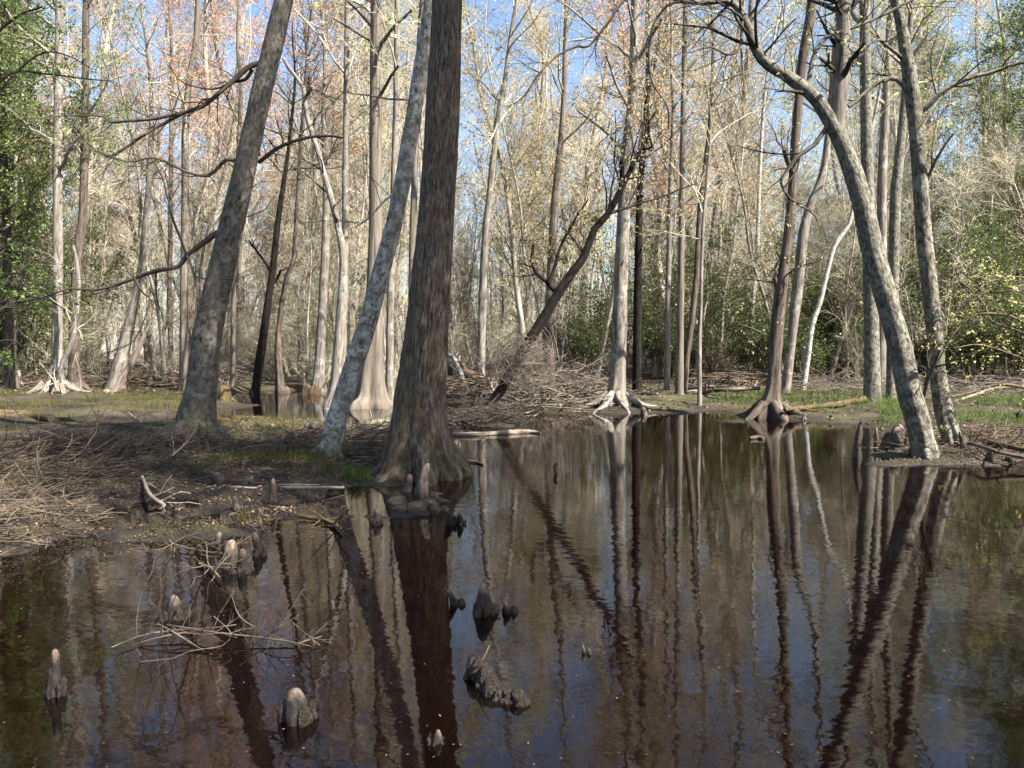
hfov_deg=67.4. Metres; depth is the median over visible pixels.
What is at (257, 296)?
sapling
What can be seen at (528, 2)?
bare tree
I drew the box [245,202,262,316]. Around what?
bare tree
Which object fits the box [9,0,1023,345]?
sky
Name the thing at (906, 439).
cypress knee
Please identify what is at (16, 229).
leafy tree
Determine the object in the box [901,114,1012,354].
sapling
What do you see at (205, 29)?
bare tree
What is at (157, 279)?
sapling
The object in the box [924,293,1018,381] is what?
evergreen shrub
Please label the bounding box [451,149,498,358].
sapling
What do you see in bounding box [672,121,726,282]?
bare tree
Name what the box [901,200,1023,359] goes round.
evergreen shrub
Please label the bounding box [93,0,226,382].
bare tree
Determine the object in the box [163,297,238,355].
bare shrub
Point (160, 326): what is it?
sapling
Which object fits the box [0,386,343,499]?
marsh sprouts
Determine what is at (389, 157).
sapling
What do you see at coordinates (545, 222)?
sapling
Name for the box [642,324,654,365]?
evergreen shrub
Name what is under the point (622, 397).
bare tree
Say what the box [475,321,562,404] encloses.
bare shrub
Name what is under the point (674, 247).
sapling
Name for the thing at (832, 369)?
sapling
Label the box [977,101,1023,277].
bare tree
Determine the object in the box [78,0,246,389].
bare tree
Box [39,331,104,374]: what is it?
bare shrub
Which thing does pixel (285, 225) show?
sapling
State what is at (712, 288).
evergreen shrub
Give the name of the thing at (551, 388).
fallen pole
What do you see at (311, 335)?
bare shrub
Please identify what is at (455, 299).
sapling
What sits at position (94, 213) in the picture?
bare tree
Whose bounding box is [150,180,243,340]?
sapling
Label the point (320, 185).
bare tree
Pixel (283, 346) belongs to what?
bare shrub
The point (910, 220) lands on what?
sapling
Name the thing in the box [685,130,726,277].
sapling
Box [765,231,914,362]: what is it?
evergreen shrub
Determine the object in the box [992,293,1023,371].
evergreen shrub
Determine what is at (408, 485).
cypress knee
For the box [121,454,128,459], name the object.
cypress knee
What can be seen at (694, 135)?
bare tree
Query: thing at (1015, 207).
sapling
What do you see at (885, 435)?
cypress knee
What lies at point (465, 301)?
sapling
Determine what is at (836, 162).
sapling
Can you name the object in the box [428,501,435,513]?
cypress knee
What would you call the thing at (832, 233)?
sapling
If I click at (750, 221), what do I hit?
sapling
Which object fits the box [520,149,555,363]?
sapling
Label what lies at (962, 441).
cypress knee
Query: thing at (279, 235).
sapling
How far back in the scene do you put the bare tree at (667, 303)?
25.36 m
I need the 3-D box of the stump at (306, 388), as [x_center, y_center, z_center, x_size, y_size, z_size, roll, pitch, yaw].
[-7.081,0.277,26.657,1.070,0.989,1.040,-3,4,-42]
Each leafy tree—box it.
[0,0,46,388]
[0,0,68,296]
[0,0,78,388]
[0,0,91,330]
[0,0,113,374]
[0,0,161,392]
[12,0,157,391]
[63,81,147,369]
[892,24,993,361]
[937,35,1023,365]
[961,0,1023,298]
[975,0,1023,270]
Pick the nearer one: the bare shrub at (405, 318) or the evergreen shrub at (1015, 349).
the evergreen shrub at (1015, 349)
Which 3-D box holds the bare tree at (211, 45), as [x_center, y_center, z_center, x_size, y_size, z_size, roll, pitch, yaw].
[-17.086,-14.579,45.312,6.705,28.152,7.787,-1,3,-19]
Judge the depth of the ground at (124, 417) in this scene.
11.72 m
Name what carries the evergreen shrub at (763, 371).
on the ground at (124, 417)
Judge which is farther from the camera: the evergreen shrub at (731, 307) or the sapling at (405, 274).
the sapling at (405, 274)
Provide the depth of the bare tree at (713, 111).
64.07 m
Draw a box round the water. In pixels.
[0,390,1023,767]
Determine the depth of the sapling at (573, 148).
29.83 m
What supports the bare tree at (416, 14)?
on the ground at (124, 417)
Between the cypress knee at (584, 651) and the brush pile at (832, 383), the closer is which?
the cypress knee at (584, 651)
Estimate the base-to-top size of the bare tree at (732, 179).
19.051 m
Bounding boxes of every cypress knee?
[24,487,39,501]
[43,649,66,698]
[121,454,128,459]
[159,595,192,621]
[212,472,225,486]
[215,532,220,541]
[220,539,237,569]
[228,548,254,574]
[230,498,241,510]
[239,456,251,466]
[252,532,266,557]
[268,479,278,507]
[277,688,317,727]
[283,432,296,446]
[369,509,383,524]
[403,474,412,491]
[413,463,429,500]
[427,729,444,745]
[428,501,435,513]
[443,505,456,525]
[449,590,465,605]
[455,512,466,525]
[470,394,477,405]
[472,583,498,617]
[478,392,482,406]
[502,601,517,614]
[582,644,591,654]
[640,407,647,414]
[801,413,806,419]
[852,421,862,457]
[873,427,879,445]
[879,430,888,448]
[880,424,900,450]
[899,424,903,435]
[904,431,908,444]
[958,431,966,453]
[984,452,993,461]
[1005,451,1011,461]
[1016,409,1022,418]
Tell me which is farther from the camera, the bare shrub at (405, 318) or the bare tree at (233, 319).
the bare shrub at (405, 318)
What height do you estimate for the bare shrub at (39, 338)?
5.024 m
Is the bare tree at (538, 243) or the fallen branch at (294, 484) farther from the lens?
the bare tree at (538, 243)
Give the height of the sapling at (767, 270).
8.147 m
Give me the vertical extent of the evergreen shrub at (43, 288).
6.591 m
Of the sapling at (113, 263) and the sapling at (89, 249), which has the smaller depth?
the sapling at (89, 249)
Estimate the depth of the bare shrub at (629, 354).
40.12 m
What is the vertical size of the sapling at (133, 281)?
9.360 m
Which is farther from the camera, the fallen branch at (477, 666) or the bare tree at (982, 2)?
the bare tree at (982, 2)
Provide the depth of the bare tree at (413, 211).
23.11 m
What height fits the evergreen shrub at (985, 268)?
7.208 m
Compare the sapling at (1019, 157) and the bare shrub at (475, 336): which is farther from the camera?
the bare shrub at (475, 336)
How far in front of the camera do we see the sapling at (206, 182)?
29.80 m
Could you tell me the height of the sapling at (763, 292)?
14.333 m
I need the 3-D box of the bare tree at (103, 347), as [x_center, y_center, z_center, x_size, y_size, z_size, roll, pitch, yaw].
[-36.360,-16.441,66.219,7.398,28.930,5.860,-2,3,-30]
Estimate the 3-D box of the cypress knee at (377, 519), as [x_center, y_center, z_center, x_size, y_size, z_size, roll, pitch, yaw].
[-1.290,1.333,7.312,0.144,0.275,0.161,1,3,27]
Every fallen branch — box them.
[111,557,343,667]
[128,501,231,559]
[141,472,200,508]
[164,410,204,456]
[173,523,258,586]
[258,484,318,486]
[277,492,355,532]
[448,352,469,392]
[468,460,483,465]
[469,645,489,675]
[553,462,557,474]
[748,435,764,439]
[953,379,1023,401]
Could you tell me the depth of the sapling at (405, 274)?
50.29 m
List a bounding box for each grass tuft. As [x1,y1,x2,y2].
[232,509,264,523]
[326,462,377,482]
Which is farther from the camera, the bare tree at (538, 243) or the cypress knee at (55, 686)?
the bare tree at (538, 243)
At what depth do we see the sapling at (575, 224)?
41.74 m
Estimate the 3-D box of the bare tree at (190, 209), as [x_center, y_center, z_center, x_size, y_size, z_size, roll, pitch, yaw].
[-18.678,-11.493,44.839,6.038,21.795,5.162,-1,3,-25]
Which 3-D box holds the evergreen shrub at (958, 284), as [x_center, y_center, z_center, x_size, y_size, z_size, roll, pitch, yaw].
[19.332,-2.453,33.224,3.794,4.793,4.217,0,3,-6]
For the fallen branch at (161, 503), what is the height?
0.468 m
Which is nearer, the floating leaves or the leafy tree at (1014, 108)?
the floating leaves
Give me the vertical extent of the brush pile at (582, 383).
2.469 m
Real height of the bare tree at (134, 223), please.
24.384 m
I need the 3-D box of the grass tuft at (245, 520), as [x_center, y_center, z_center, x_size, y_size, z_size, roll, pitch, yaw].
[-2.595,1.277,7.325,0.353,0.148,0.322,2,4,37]
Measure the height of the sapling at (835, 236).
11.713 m
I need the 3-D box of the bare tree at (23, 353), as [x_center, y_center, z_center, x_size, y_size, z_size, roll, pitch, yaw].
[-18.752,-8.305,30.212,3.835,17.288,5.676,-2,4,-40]
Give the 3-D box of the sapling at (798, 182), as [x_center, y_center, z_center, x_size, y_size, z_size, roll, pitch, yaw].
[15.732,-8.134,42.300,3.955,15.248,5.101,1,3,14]
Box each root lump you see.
[385,492,449,517]
[463,653,530,706]
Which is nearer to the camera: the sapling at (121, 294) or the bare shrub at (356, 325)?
the bare shrub at (356, 325)
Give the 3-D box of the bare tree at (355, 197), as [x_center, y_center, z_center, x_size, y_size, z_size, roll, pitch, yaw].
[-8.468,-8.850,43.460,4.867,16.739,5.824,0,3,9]
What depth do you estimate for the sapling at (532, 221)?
46.25 m
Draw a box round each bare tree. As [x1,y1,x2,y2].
[0,1,75,259]
[1,0,80,382]
[11,0,115,265]
[20,0,115,367]
[35,0,193,374]
[44,17,132,355]
[63,117,130,314]
[65,0,180,354]
[66,116,111,341]
[68,75,145,359]
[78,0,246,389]
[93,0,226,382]
[94,0,208,372]
[100,99,156,358]
[102,165,136,353]
[112,28,224,361]
[117,127,156,353]
[122,164,145,339]
[129,122,180,355]
[130,0,268,372]
[133,0,225,390]
[140,0,221,274]
[144,0,267,253]
[158,0,315,386]
[159,111,220,335]
[165,0,292,374]
[173,0,279,364]
[230,0,365,393]
[234,0,392,393]
[245,72,310,354]
[245,117,294,317]
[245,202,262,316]
[247,136,300,334]
[248,81,289,316]
[250,0,363,371]
[251,95,299,351]
[253,0,368,390]
[255,52,351,367]
[263,58,368,409]
[286,0,397,312]
[286,88,348,318]
[289,0,416,363]
[289,0,417,354]
[299,0,405,308]
[302,80,337,357]
[306,0,389,299]
[319,68,365,253]
[329,0,424,374]
[329,76,397,322]
[335,2,424,307]
[335,120,402,293]
[350,1,425,369]
[359,0,421,400]
[365,0,458,225]
[383,0,482,351]
[383,14,424,251]
[385,0,492,300]
[388,92,425,268]
[395,235,408,340]
[396,197,418,310]
[402,71,466,286]
[423,0,599,371]
[459,0,576,390]
[462,1,597,371]
[488,1,576,296]
[497,0,592,367]
[502,0,621,370]
[504,7,607,354]
[506,14,604,375]
[516,142,545,348]
[545,0,681,413]
[546,0,650,369]
[552,110,605,327]
[558,0,741,376]
[570,60,632,333]
[572,81,613,339]
[599,4,789,391]
[603,0,755,390]
[607,68,653,362]
[610,0,723,391]
[610,0,729,376]
[625,0,805,405]
[630,0,729,347]
[672,60,721,275]
[672,81,711,276]
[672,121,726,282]
[674,4,769,394]
[675,59,728,251]
[680,0,803,372]
[686,23,739,238]
[689,18,808,375]
[689,107,741,241]
[691,0,785,368]
[705,74,774,260]
[714,1,826,420]
[721,58,777,301]
[747,87,799,275]
[753,0,834,365]
[760,0,858,393]
[762,110,819,275]
[790,0,921,375]
[801,28,855,278]
[801,28,859,275]
[805,0,1023,445]
[810,117,850,255]
[820,4,942,300]
[821,0,967,387]
[822,0,983,398]
[823,3,903,255]
[828,106,859,253]
[832,90,860,242]
[835,0,966,375]
[850,0,886,402]
[870,0,981,360]
[871,0,965,231]
[872,0,978,372]
[872,90,908,226]
[873,0,952,242]
[874,41,918,214]
[904,112,949,240]
[934,101,980,232]
[936,0,1023,362]
[942,0,1022,265]
[946,0,1023,368]
[951,117,1012,272]
[956,55,1023,251]
[968,93,1021,225]
[972,29,1023,354]
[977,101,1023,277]
[998,66,1023,197]
[1009,68,1023,159]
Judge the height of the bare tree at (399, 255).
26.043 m
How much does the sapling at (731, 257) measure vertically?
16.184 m
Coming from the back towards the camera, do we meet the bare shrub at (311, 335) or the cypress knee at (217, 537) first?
the bare shrub at (311, 335)
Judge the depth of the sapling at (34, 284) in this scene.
33.44 m
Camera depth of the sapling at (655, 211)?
45.60 m
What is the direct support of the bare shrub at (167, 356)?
on the ground at (124, 417)
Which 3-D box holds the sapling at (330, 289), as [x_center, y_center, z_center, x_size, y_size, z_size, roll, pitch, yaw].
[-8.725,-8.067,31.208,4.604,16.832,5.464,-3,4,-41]
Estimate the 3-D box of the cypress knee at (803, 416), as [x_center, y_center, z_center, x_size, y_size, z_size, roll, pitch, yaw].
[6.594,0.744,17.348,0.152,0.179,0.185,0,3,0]
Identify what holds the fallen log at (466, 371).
on the ground at (124, 417)
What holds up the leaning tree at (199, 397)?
on the ground at (124, 417)
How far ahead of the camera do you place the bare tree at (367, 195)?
38.22 m
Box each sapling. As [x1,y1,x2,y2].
[0,0,109,374]
[16,206,66,371]
[22,42,93,342]
[41,242,108,345]
[63,178,93,322]
[64,89,134,374]
[65,1,201,381]
[65,148,152,373]
[67,184,128,365]
[80,174,131,362]
[90,41,201,337]
[91,129,165,370]
[99,196,180,376]
[99,200,177,347]
[100,224,144,342]
[121,206,175,367]
[143,0,272,383]
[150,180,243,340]
[153,120,224,316]
[158,0,277,359]
[163,168,225,323]
[177,187,217,314]
[178,56,304,375]
[188,91,251,331]
[194,198,265,352]
[199,124,302,378]
[199,164,276,323]
[236,175,294,365]
[236,192,276,359]
[238,64,367,383]
[241,72,328,340]
[243,62,341,381]
[246,192,295,336]
[247,260,285,338]
[249,132,298,363]
[250,184,291,361]
[250,227,300,315]
[254,156,303,361]
[258,111,364,355]
[261,150,320,329]
[262,0,366,337]
[263,201,331,374]
[265,105,350,376]
[269,198,347,369]
[271,182,367,360]
[273,160,314,342]
[278,146,349,306]
[278,173,335,367]
[292,132,368,379]
[302,120,368,338]
[303,9,422,346]
[311,8,409,364]
[315,239,356,338]
[321,60,421,319]
[334,155,403,318]
[340,80,424,328]
[347,182,408,326]
[347,214,394,326]
[351,147,410,336]
[385,115,477,348]
[394,141,474,328]
[399,187,418,317]
[401,92,495,315]
[408,194,477,366]
[448,82,525,351]
[450,142,488,363]
[450,205,507,368]
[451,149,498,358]
[451,197,488,342]
[451,230,489,363]
[451,243,506,360]
[456,105,542,332]
[458,75,536,374]
[459,230,512,365]
[461,1,584,346]
[461,181,560,339]
[462,141,535,328]
[464,203,516,336]
[477,80,540,327]
[490,185,546,334]
[492,31,612,346]
[497,182,532,324]
[500,125,545,325]
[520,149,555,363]
[522,161,615,366]
[527,85,633,368]
[533,160,603,329]
[537,219,574,355]
[541,123,612,367]
[570,0,722,383]
[595,233,628,328]
[600,135,653,371]
[604,63,716,357]
[615,174,652,358]
[637,132,693,291]
[642,75,723,355]
[645,152,704,302]
[646,199,689,282]
[660,49,774,380]
[671,182,716,274]
[677,7,807,383]
[684,187,722,265]
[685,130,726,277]
[691,0,802,377]
[703,241,724,360]
[704,221,739,295]
[707,59,809,367]
[711,88,802,377]
[713,224,769,367]
[727,109,783,370]
[727,172,769,362]
[742,221,780,367]
[760,134,833,374]
[763,112,821,346]
[763,199,811,293]
[777,180,826,300]
[780,131,849,290]
[789,180,847,370]
[791,183,862,335]
[795,160,857,370]
[795,199,850,356]
[800,93,877,376]
[806,233,826,279]
[809,196,901,379]
[810,63,910,382]
[815,197,843,262]
[819,173,860,365]
[819,183,847,359]
[825,135,875,278]
[826,0,976,382]
[844,186,955,350]
[845,248,1023,430]
[873,111,955,310]
[887,114,937,256]
[900,209,952,284]
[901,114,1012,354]
[914,106,1005,359]
[914,207,952,364]
[932,97,1009,292]
[968,66,1023,284]
[968,142,1023,371]
[970,53,1023,304]
[989,186,1023,314]
[1000,167,1023,282]
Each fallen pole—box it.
[230,486,343,488]
[350,410,388,430]
[473,352,497,391]
[514,367,575,398]
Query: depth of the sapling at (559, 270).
46.22 m
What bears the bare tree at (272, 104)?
on the ground at (124, 417)
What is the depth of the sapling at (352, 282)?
31.00 m
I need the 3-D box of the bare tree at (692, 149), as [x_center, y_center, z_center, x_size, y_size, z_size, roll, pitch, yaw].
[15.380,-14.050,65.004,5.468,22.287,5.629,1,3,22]
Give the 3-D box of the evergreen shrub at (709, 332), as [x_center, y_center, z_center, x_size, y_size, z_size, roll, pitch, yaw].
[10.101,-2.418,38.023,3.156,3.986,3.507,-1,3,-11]
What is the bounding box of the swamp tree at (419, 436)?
[369,0,473,486]
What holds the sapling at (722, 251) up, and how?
on the ground at (124, 417)
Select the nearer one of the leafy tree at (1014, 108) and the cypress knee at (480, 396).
the cypress knee at (480, 396)
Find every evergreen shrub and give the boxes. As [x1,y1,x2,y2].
[0,212,138,380]
[0,244,103,370]
[0,300,30,346]
[0,318,22,374]
[16,205,134,373]
[16,280,95,369]
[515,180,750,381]
[554,305,610,372]
[557,299,611,375]
[571,274,654,367]
[605,219,793,374]
[607,226,764,360]
[627,206,795,380]
[627,300,674,365]
[629,300,696,375]
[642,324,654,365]
[643,207,776,352]
[643,288,675,357]
[643,320,709,378]
[647,258,758,367]
[655,236,812,377]
[656,277,719,371]
[673,243,764,314]
[688,274,772,365]
[692,298,731,367]
[709,290,806,382]
[710,282,827,377]
[750,262,860,343]
[752,325,784,372]
[754,312,805,369]
[760,175,999,372]
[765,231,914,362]
[765,237,916,366]
[765,284,822,369]
[766,300,845,378]
[773,271,862,372]
[774,193,984,305]
[786,265,863,375]
[787,301,840,365]
[789,231,967,311]
[798,295,863,378]
[805,222,949,313]
[824,232,997,317]
[827,326,863,379]
[830,233,1014,369]
[861,294,924,349]
[900,210,1022,373]
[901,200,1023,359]
[901,204,1023,381]
[907,297,991,372]
[911,264,1012,373]
[912,269,1017,374]
[914,206,1023,375]
[914,317,965,369]
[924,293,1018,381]
[936,220,1023,336]
[941,243,1023,379]
[948,250,1023,360]
[953,284,1023,383]
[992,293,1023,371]
[1001,321,1023,372]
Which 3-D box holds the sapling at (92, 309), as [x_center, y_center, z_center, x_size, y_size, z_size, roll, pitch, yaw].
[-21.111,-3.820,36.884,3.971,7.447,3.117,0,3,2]
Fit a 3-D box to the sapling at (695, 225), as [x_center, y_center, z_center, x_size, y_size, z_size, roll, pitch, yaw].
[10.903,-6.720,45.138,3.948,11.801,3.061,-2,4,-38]
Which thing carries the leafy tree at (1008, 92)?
on the ground at (124, 417)
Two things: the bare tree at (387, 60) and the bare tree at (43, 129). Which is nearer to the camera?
the bare tree at (43, 129)
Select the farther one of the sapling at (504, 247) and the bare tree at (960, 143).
the bare tree at (960, 143)
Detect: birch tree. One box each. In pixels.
[722,0,823,375]
[799,0,990,390]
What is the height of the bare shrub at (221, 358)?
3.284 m
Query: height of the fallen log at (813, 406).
0.753 m
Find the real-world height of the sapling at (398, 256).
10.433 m
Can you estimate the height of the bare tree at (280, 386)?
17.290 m
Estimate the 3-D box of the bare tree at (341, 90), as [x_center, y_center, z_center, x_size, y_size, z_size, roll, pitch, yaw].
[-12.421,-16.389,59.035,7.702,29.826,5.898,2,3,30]
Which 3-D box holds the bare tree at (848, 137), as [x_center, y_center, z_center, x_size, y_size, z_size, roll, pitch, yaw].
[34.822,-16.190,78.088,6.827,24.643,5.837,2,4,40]
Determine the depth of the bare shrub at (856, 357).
29.82 m
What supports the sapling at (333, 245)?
on the ground at (124, 417)
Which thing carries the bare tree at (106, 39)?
on the ground at (124, 417)
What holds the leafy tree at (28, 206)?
on the ground at (124, 417)
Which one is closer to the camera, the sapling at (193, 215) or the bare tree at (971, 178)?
the sapling at (193, 215)
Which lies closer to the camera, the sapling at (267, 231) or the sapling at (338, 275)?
the sapling at (338, 275)
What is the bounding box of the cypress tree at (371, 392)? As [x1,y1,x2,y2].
[294,0,421,408]
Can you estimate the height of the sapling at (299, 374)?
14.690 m
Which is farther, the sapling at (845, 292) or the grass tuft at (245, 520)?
the sapling at (845, 292)
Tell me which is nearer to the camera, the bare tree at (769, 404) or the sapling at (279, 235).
the bare tree at (769, 404)
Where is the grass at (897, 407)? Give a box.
[707,384,1023,428]
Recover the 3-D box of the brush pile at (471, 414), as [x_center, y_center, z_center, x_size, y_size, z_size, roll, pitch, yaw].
[-0.544,0.647,17.731,2.242,1.060,4.280,0,3,0]
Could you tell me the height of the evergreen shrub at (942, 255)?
8.067 m
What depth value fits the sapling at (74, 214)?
49.59 m
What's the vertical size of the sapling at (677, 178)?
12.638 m
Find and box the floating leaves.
[3,437,1010,767]
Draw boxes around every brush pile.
[0,349,184,390]
[0,374,202,502]
[0,414,318,497]
[0,437,126,554]
[116,411,280,454]
[177,325,272,384]
[253,412,363,456]
[312,409,391,470]
[446,345,521,403]
[447,392,529,427]
[455,337,645,415]
[660,353,799,386]
[764,353,1023,395]
[864,401,1023,463]
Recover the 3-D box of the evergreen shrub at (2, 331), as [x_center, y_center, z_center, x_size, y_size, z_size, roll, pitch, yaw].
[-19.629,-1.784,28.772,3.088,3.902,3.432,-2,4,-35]
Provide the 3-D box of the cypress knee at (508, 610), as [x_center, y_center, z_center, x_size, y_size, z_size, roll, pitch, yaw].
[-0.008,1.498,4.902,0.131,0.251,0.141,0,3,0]
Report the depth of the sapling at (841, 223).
40.59 m
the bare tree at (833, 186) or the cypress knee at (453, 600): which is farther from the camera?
the bare tree at (833, 186)
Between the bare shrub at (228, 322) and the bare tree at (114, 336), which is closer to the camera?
the bare shrub at (228, 322)
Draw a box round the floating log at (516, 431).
[452,429,540,435]
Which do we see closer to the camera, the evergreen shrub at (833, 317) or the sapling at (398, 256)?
the evergreen shrub at (833, 317)
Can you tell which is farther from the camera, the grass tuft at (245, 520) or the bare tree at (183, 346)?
the bare tree at (183, 346)
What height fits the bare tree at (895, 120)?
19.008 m
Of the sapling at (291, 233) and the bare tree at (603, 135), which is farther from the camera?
the bare tree at (603, 135)
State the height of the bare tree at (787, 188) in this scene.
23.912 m
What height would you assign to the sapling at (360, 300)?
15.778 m
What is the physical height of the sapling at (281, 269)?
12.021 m
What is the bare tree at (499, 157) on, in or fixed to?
on the ground at (124, 417)
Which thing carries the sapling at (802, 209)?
on the ground at (124, 417)
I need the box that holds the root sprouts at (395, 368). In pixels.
[343,346,401,390]
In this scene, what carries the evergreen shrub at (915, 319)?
on the ground at (124, 417)
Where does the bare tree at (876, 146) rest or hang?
on the ground at (124, 417)
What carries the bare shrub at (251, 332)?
on the ground at (124, 417)
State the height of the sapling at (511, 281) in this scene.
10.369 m
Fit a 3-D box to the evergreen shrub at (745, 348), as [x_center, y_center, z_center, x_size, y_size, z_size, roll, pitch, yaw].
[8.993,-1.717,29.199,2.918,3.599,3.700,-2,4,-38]
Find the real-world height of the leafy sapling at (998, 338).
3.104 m
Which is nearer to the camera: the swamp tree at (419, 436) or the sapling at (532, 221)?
the swamp tree at (419, 436)
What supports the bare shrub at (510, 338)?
on the ground at (124, 417)
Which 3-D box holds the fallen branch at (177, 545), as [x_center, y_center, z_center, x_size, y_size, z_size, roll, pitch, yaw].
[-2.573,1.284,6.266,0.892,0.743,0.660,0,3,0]
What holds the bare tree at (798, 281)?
on the ground at (124, 417)
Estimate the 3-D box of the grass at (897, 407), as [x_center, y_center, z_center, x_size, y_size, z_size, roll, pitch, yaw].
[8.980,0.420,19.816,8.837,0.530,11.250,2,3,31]
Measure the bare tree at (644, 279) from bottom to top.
8.000 m
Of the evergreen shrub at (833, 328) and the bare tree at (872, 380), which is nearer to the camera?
the bare tree at (872, 380)
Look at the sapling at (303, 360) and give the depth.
34.51 m
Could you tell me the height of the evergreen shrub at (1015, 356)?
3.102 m
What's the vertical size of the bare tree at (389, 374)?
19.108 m
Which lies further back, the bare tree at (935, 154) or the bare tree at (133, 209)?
the bare tree at (133, 209)
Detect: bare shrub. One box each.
[0,346,28,372]
[1,291,93,370]
[3,279,111,376]
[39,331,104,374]
[80,309,139,375]
[140,339,178,381]
[157,314,242,362]
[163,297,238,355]
[188,317,254,361]
[222,323,257,373]
[224,310,295,354]
[229,304,305,380]
[236,322,283,370]
[239,273,355,374]
[241,336,273,367]
[252,313,305,371]
[253,324,304,366]
[284,298,315,366]
[286,339,332,383]
[293,337,332,368]
[329,301,402,355]
[394,299,477,351]
[448,315,493,379]
[448,326,477,366]
[455,313,500,352]
[457,315,505,367]
[475,321,562,404]
[485,329,541,373]
[486,295,541,372]
[530,287,608,371]
[627,329,653,363]
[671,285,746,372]
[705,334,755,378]
[820,312,863,381]
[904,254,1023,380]
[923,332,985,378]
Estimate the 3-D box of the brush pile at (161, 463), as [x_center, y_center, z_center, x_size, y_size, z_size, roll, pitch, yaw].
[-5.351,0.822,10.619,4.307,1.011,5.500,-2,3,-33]
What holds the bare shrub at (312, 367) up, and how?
on the ground at (124, 417)
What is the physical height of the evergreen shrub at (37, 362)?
7.815 m
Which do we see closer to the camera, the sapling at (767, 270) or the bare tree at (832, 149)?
the sapling at (767, 270)
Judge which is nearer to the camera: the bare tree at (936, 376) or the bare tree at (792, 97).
the bare tree at (936, 376)
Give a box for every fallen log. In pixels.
[0,409,54,421]
[364,409,390,426]
[447,361,495,391]
[688,375,756,390]
[688,377,746,388]
[695,378,760,398]
[783,387,869,411]
[954,418,1023,458]
[965,426,1023,451]
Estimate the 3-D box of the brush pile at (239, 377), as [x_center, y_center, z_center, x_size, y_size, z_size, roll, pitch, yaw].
[-11.596,-1.016,31.603,3.706,3.040,7.377,-1,3,-19]
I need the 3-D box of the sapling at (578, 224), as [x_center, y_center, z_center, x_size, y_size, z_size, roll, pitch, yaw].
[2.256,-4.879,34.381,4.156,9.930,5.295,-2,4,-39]
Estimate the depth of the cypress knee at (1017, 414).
15.76 m
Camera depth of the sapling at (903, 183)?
46.23 m
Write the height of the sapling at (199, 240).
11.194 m
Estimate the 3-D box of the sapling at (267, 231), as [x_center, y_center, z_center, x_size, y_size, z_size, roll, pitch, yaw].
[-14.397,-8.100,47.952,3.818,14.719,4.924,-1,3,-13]
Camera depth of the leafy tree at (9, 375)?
25.90 m
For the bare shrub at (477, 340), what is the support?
on the ground at (124, 417)
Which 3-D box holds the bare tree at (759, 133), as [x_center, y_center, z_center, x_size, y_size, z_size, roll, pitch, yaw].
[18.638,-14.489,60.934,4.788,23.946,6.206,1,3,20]
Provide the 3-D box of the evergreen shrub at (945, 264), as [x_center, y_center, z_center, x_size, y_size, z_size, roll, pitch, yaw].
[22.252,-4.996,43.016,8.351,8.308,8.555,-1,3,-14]
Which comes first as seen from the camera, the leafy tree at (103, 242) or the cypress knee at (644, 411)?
the cypress knee at (644, 411)
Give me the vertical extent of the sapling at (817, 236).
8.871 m
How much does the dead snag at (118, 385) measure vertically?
2.500 m
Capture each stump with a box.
[217,378,237,401]
[301,378,321,394]
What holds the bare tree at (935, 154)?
on the ground at (124, 417)
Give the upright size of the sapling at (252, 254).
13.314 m
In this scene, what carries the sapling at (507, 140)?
on the ground at (124, 417)
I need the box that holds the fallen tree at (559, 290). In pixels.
[483,14,723,406]
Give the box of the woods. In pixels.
[33,104,1022,354]
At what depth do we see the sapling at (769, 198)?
38.53 m
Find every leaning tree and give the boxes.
[0,0,342,443]
[283,0,431,458]
[463,0,959,460]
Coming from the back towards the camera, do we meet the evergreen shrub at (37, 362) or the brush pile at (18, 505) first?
the evergreen shrub at (37, 362)
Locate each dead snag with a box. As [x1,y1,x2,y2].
[29,245,134,394]
[104,325,148,391]
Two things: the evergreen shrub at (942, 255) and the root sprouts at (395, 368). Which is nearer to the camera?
the root sprouts at (395, 368)
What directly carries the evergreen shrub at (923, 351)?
on the ground at (124, 417)
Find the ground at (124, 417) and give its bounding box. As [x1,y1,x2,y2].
[0,343,1023,556]
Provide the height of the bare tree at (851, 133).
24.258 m
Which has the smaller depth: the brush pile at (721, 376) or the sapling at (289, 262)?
the brush pile at (721, 376)
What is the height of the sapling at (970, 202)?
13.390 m
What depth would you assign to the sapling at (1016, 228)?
32.90 m
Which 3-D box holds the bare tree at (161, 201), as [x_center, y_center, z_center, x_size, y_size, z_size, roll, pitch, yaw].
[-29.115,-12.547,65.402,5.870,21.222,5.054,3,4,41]
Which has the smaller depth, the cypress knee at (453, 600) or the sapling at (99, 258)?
the cypress knee at (453, 600)
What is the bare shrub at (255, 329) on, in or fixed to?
on the ground at (124, 417)
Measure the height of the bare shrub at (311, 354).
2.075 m
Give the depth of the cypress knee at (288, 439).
11.70 m
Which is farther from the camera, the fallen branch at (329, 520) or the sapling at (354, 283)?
the sapling at (354, 283)
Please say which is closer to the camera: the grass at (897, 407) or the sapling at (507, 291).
the grass at (897, 407)
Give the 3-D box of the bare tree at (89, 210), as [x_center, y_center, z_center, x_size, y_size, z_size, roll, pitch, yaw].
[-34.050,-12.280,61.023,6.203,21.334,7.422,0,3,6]
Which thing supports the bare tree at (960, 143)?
on the ground at (124, 417)
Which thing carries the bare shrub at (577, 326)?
on the ground at (124, 417)
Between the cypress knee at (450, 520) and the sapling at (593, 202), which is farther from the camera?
the sapling at (593, 202)

